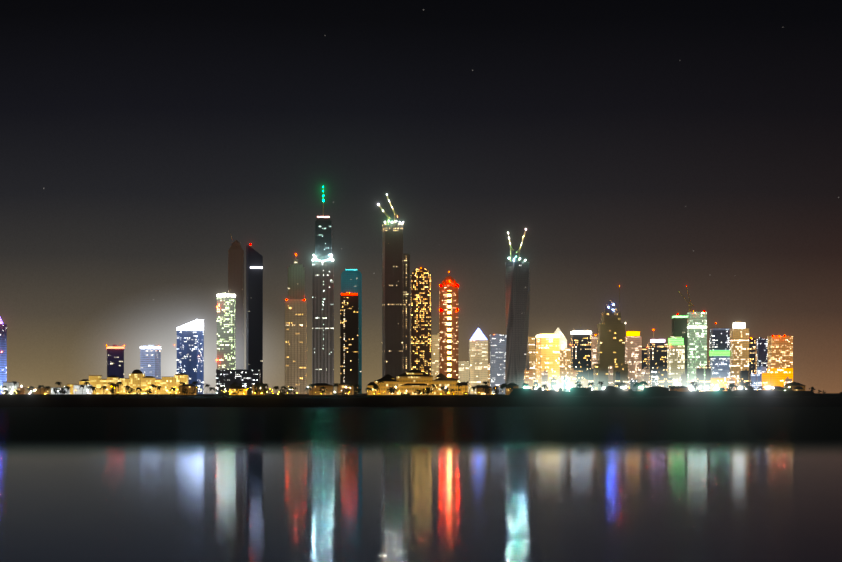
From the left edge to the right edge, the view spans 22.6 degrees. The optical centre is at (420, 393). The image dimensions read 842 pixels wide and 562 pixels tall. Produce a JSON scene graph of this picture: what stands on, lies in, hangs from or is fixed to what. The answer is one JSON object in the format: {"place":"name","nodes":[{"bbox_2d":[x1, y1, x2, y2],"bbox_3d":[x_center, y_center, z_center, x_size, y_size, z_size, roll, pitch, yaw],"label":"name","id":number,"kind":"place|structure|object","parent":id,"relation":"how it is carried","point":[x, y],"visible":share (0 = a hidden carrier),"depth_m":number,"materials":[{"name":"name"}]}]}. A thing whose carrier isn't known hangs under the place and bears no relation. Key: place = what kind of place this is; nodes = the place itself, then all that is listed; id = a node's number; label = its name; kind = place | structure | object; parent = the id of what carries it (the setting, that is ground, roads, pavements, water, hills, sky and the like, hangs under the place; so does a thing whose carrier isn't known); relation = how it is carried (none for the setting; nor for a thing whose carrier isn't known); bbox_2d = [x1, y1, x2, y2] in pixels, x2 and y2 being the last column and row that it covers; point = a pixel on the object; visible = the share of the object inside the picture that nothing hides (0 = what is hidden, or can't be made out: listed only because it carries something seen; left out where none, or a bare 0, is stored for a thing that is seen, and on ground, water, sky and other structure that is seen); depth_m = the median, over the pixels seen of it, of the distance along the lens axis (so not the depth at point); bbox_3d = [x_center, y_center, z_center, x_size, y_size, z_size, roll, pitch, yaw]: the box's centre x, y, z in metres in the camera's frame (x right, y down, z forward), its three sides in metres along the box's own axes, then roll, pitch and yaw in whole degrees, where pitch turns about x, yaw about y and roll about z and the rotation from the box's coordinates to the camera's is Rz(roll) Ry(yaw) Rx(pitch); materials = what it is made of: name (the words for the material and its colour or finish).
{"place":"outdoors","nodes":[
{"label":"outdoors","id":0,"kind":"place"},
{"bbox_2d":[0,393,840,395],"bbox_3d":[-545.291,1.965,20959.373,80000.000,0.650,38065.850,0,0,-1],"label":"shore ground","id":1,"kind":"structure","parent":0,"point":[204,394],"depth_m":2739.33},
{"bbox_2d":[0,317,6,393],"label":"skyscraper","id":2,"kind":"structure","parent":1,"relation":"on","point":[3,352],"depth_m":3976.77,"materials":[{"name":"blue"}]},
{"bbox_2d":[3,382,91,393],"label":"low buildings","id":3,"kind":"structure","parent":1,"relation":"on","point":[11,387],"depth_m":3487.88,"materials":[{"name":"beige"}]},
{"bbox_2d":[106,345,124,377],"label":"tower","id":4,"kind":"structure","parent":1,"relation":"on","point":[115,360],"depth_m":4171.50,"materials":[{"name":"black"}]},
{"bbox_2d":[67,369,187,393],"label":"hotel block","id":5,"kind":"structure","parent":1,"relation":"on","point":[137,378],"depth_m":3677.00,"materials":[{"name":"beige"}]},
{"bbox_2d":[140,345,160,378],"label":"tower","id":6,"kind":"structure","parent":1,"relation":"on","point":[150,360],"depth_m":4176.31,"materials":[{"name":"blue glass"}]},
{"bbox_2d":[177,319,203,393],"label":"blue tower","id":7,"kind":"structure","parent":1,"relation":"on","point":[190,349],"depth_m":4074.95,"materials":[{"name":"blue glass"}]},
{"bbox_2d":[228,236,243,368],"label":"brown tower","id":8,"kind":"structure","parent":1,"relation":"on","point":[235,269],"depth_m":4425.26,"materials":[{"name":"brown"}]},
{"bbox_2d":[216,293,259,393],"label":"white tower","id":9,"kind":"structure","parent":1,"relation":"on","point":[228,374],"depth_m":3875.10,"materials":[{"name":"grey"}]},
{"bbox_2d":[246,244,262,382],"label":"dark tower","id":10,"kind":"structure","parent":1,"relation":"on","point":[254,309],"depth_m":3982.68,"materials":[{"name":"black glass"}]},
{"bbox_2d":[285,254,306,393],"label":"tan tower","id":11,"kind":"structure","parent":1,"relation":"on","point":[296,339],"depth_m":4024.14,"materials":[{"name":"beige"}]},
{"bbox_2d":[312,185,333,393],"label":"tall tower","id":12,"kind":"structure","parent":1,"relation":"on","point":[323,318],"depth_m":3975.78,"materials":[{"name":"grey glass"}]},
{"bbox_2d":[340,292,358,393],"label":"tower","id":13,"kind":"structure","parent":1,"relation":"on","point":[349,337],"depth_m":3930.28,"materials":[{"name":"brown glass"}]},
{"bbox_2d":[341,269,361,393],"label":"teal tower","id":14,"kind":"structure","parent":1,"relation":"on","point":[351,280],"depth_m":4326.33,"materials":[{"name":"teal"}]},
{"bbox_2d":[378,194,409,379],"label":"unfinished tower","id":15,"kind":"structure","parent":1,"relation":"on","point":[395,311],"depth_m":3983.71,"materials":[{"name":"brown"}]},
{"bbox_2d":[1,386,789,394],"bbox_3d":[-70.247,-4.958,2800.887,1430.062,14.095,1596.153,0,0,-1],"label":"shore lamps","id":16,"kind":"object","parent":1,"relation":"on","point":[266,394],"visible":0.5,"depth_m":2038.59,"materials":[{"name":"yellow"}]},
{"bbox_2d":[0,381,796,394],"bbox_3d":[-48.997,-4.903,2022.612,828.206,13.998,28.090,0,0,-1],"label":"trees","id":17,"kind":"object","parent":1,"relation":"on","point":[502,386],"depth_m":2020.54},
{"bbox_2d":[3,386,815,394],"bbox_3d":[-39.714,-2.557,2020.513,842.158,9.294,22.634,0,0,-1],"label":"shore trees","id":18,"kind":"object","parent":1,"relation":"on","point":[356,391],"visible":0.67,"depth_m":2020.15,"materials":[{"name":"black plant"}]},
{"bbox_2d":[366,369,468,394],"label":"palace hotel","id":19,"kind":"structure","parent":1,"relation":"on","point":[411,381],"depth_m":2060.61,"materials":[{"name":"beige"}]},
{"bbox_2d":[411,268,430,374],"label":"round tower","id":20,"kind":"structure","parent":1,"relation":"on","point":[421,319],"depth_m":4081.59,"materials":[{"name":"brown glass"}]},
{"bbox_2d":[431,333,438,379],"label":"slim tower","id":21,"kind":"structure","parent":1,"relation":"on","point":[434,355],"depth_m":4290.54,"materials":[{"name":"beige"}]},
{"bbox_2d":[439,276,457,379],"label":"red tower","id":22,"kind":"structure","parent":1,"relation":"on","point":[448,326],"depth_m":4034.32,"materials":[{"name":"brown"}]},
{"bbox_2d":[458,361,468,391],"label":"tower","id":23,"kind":"structure","parent":1,"relation":"on","point":[463,371],"depth_m":4391.22,"materials":[{"name":"beige"}]},
{"bbox_2d":[469,323,487,393],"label":"skyscraper","id":24,"kind":"structure","parent":1,"relation":"on","point":[478,357],"depth_m":4185.86,"materials":[{"name":"beige"}]},
{"bbox_2d":[488,363,489,385],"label":"building","id":25,"kind":"structure","parent":1,"relation":"on","point":[489,374],"depth_m":4560.97,"materials":[{"name":"beige"}]},
{"bbox_2d":[178,382,805,394],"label":"villa row","id":26,"kind":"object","parent":1,"relation":"on","point":[344,385],"visible":0.5,"depth_m":2055.80,"materials":[{"name":"beige"}]},
{"bbox_2d":[490,334,506,393],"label":"grey tower","id":27,"kind":"structure","parent":1,"relation":"on","point":[497,356],"depth_m":4286.91,"materials":[{"name":"grey"}]},
{"bbox_2d":[505,230,529,389],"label":"twisted tower","id":28,"kind":"structure","parent":1,"relation":"on","point":[517,295],"depth_m":3887.32,"materials":[{"name":"grey"}]},
{"bbox_2d":[524,369,532,389],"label":"block","id":29,"kind":"structure","parent":1,"relation":"on","point":[528,377],"depth_m":3649.28,"materials":[{"name":"brown"}]},
{"bbox_2d":[528,337,534,385],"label":"slim tower","id":30,"kind":"structure","parent":1,"relation":"on","point":[532,352],"depth_m":4348.81,"materials":[{"name":"orange"}]},
{"bbox_2d":[535,349,535,379],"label":"block","id":31,"kind":"object","parent":1,"relation":"on","point":[535,364],"depth_m":4548.81,"materials":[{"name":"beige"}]},
{"bbox_2d":[541,370,547,389],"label":"block","id":32,"kind":"structure","parent":1,"relation":"on","point":[544,377],"depth_m":3828.68,"materials":[{"name":"beige"}]},
{"bbox_2d":[536,333,559,391],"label":"skyscraper","id":33,"kind":"structure","parent":1,"relation":"on","point":[548,352],"depth_m":3990.47,"materials":[{"name":"beige"}]},
{"bbox_2d":[550,377,556,390],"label":"block","id":34,"kind":"structure","parent":1,"relation":"on","point":[553,382],"depth_m":3615.07,"materials":[{"name":"grey"}]},
{"bbox_2d":[554,328,566,349],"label":"white tower","id":35,"kind":"structure","parent":1,"relation":"on","point":[563,342],"depth_m":4341.70,"materials":[{"name":"beige"}]},
{"bbox_2d":[560,348,570,391],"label":"tower","id":36,"kind":"structure","parent":1,"relation":"on","point":[565,362],"depth_m":4094.50,"materials":[{"name":"beige"}]},
{"bbox_2d":[563,376,568,391],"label":"block","id":37,"kind":"structure","parent":1,"relation":"on","point":[565,381],"depth_m":3633.86,"materials":[{"name":"white"}]},
{"bbox_2d":[571,368,575,386],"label":"building","id":38,"kind":"structure","parent":1,"relation":"on","point":[573,377],"depth_m":3797.01,"materials":[{"name":"brown"}]},
{"bbox_2d":[571,330,591,385],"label":"dark tower","id":39,"kind":"structure","parent":1,"relation":"on","point":[581,352],"depth_m":3991.16,"materials":[{"name":"grey glass"}]},
{"bbox_2d":[580,378,587,386],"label":"building","id":40,"kind":"structure","parent":1,"relation":"on","point":[584,382],"depth_m":3688.05,"materials":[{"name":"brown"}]},
{"bbox_2d":[588,367,593,389],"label":"block","id":41,"kind":"structure","parent":1,"relation":"on","point":[591,375],"depth_m":3633.09,"materials":[{"name":"grey"}]},
{"bbox_2d":[591,335,596,368],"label":"pink tower","id":42,"kind":"structure","parent":1,"relation":"on","point":[593,349],"depth_m":4299.96,"materials":[{"name":"beige"}]},
{"bbox_2d":[598,369,605,389],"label":"block","id":43,"kind":"structure","parent":1,"relation":"on","point":[601,375],"depth_m":3797.83,"materials":[{"name":"grey"}]},
{"bbox_2d":[593,286,627,389],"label":"tan tower","id":44,"kind":"structure","parent":1,"relation":"on","point":[611,339],"depth_m":4036.76,"materials":[{"name":"brown"}]},
{"bbox_2d":[608,365,612,385],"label":"block","id":45,"kind":"structure","parent":1,"relation":"on","point":[610,375],"depth_m":3823.27,"materials":[{"name":"beige"}]},
{"bbox_2d":[615,371,619,387],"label":"building","id":46,"kind":"structure","parent":1,"relation":"on","point":[617,376],"depth_m":3620.95,"materials":[{"name":"grey"}]},
{"bbox_2d":[623,379,628,390],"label":"building","id":47,"kind":"structure","parent":1,"relation":"on","point":[627,385],"depth_m":3619.98,"materials":[{"name":"beige"}]},
{"bbox_2d":[625,331,641,390],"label":"skyscraper","id":48,"kind":"structure","parent":1,"relation":"on","point":[633,353],"depth_m":4196.79,"materials":[{"name":"beige"}]},
{"bbox_2d":[630,379,637,390],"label":"building","id":49,"kind":"structure","parent":1,"relation":"on","point":[632,381],"depth_m":3742.25,"materials":[{"name":"grey"}]},
{"bbox_2d":[641,367,648,390],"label":"block","id":50,"kind":"structure","parent":1,"relation":"on","point":[644,374],"depth_m":3680.63,"materials":[{"name":"beige"}]},
{"bbox_2d":[642,346,647,368],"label":"tower","id":51,"kind":"structure","parent":1,"relation":"on","point":[644,356],"depth_m":4402.82,"materials":[{"name":"grey"}]},
{"bbox_2d":[524,386,769,391],"bbox_3d":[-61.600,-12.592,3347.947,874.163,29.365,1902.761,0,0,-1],"label":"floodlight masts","id":52,"kind":"object","parent":1,"relation":"on","point":[691,388],"visible":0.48,"depth_m":2406.20,"materials":[{"name":"grey"}]},
{"bbox_2d":[651,369,657,386],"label":"block","id":53,"kind":"structure","parent":1,"relation":"on","point":[654,377],"depth_m":3850.30,"materials":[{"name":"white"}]},
{"bbox_2d":[648,329,667,386],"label":"tower","id":54,"kind":"structure","parent":1,"relation":"on","point":[657,354],"depth_m":4145.67,"materials":[{"name":"grey glass"}]},
{"bbox_2d":[659,374,663,386],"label":"building","id":55,"kind":"structure","parent":1,"relation":"on","point":[661,380],"depth_m":3779.97,"materials":[{"name":"grey"}]},
{"bbox_2d":[663,376,672,390],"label":"block","id":56,"kind":"structure","parent":1,"relation":"on","point":[667,381],"depth_m":3711.45,"materials":[{"name":"grey"}]},
{"bbox_2d":[667,336,684,385],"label":"skyscraper","id":57,"kind":"structure","parent":1,"relation":"on","point":[675,358],"depth_m":3899.16,"materials":[{"name":"beige"}]},
{"bbox_2d":[672,315,687,386],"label":"dark tower","id":58,"kind":"structure","parent":1,"relation":"on","point":[679,325],"depth_m":4298.22,"materials":[{"name":"green"}]},
{"bbox_2d":[681,372,685,386],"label":"building","id":59,"kind":"structure","parent":1,"relation":"on","point":[683,379],"depth_m":3828.07,"materials":[{"name":"white"}]},
{"bbox_2d":[687,380,693,391],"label":"building","id":60,"kind":"structure","parent":1,"relation":"on","point":[688,383],"depth_m":3691.98,"materials":[{"name":"grey"}]},
{"bbox_2d":[678,285,706,391],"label":"green tower","id":61,"kind":"structure","parent":1,"relation":"on","point":[697,339],"depth_m":4248.56,"materials":[{"name":"green"}]},
{"bbox_2d":[696,366,703,391],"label":"block","id":62,"kind":"structure","parent":1,"relation":"on","point":[699,376],"depth_m":3728.39,"materials":[{"name":"grey"}]},
{"bbox_2d":[705,365,710,390],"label":"block","id":63,"kind":"structure","parent":1,"relation":"on","point":[707,376],"depth_m":3757.57,"materials":[{"name":"grey"}]},
{"bbox_2d":[709,323,731,377],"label":"skyscraper","id":64,"kind":"structure","parent":1,"relation":"on","point":[719,353],"depth_m":4097.11,"materials":[{"name":"blue glass"}]},
{"bbox_2d":[727,378,734,390],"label":"block","id":65,"kind":"structure","parent":1,"relation":"on","point":[730,381],"depth_m":3633.50,"materials":[{"name":"beige"}]},
{"bbox_2d":[730,321,748,389],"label":"cream tower","id":66,"kind":"structure","parent":1,"relation":"on","point":[739,347],"depth_m":4001.06,"materials":[{"name":"beige"}]},
{"bbox_2d":[740,369,748,389],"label":"block","id":67,"kind":"structure","parent":1,"relation":"on","point":[744,377],"depth_m":3668.26,"materials":[{"name":"grey"}]},
{"bbox_2d":[749,338,755,389],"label":"slim tower","id":68,"kind":"structure","parent":1,"relation":"on","point":[752,355],"depth_m":4361.13,"materials":[{"name":"grey glass"}]},
{"bbox_2d":[750,373,755,389],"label":"block","id":69,"kind":"structure","parent":1,"relation":"on","point":[753,379],"depth_m":3710.88,"materials":[{"name":"blue"}]},
{"bbox_2d":[756,366,761,389],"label":"block","id":70,"kind":"structure","parent":1,"relation":"on","point":[758,376],"depth_m":3652.55,"materials":[{"name":"blue"}]},
{"bbox_2d":[757,337,767,372],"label":"blue tower","id":71,"kind":"structure","parent":1,"relation":"on","point":[762,351],"depth_m":4206.41,"materials":[{"name":"blue glass"}]},
{"bbox_2d":[768,335,792,367],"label":"orange tower","id":72,"kind":"structure","parent":1,"relation":"on","point":[780,351],"depth_m":4048.43,"materials":[{"name":"brown"}]},
{"bbox_2d":[785,377,791,384],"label":"building","id":73,"kind":"structure","parent":1,"relation":"on","point":[787,380],"depth_m":3715.55,"materials":[{"name":"beige"}]},
{"bbox_2d":[0,395,841,561],"bbox_3d":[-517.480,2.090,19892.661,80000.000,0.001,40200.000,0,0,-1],"label":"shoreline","id":74,"kind":"structure","parent":0,"point":[461,484],"depth_m":48.74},
{"bbox_2d":[508,387,816,395],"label":"trees","id":75,"kind":"object","parent":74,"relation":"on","point":[581,391],"visible":0.96,"depth_m":1900.19,"materials":[{"name":"plant"}]},
{"bbox_2d":[0,396,841,406],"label":"land","id":76,"kind":"structure","parent":0,"point":[374,401],"depth_m":342.91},
{"bbox_2d":[0,387,841,398],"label":"scrub bushes","id":77,"kind":"object","parent":76,"relation":"on","point":[408,394],"visible":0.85,"depth_m":385.32,"materials":[{"name":"black plant"}]},
{"bbox_2d":[0,0,841,392],"label":"sky","id":78,"kind":"structure","parent":0,"point":[649,149],"materials":[{"name":"black"}]}
]}

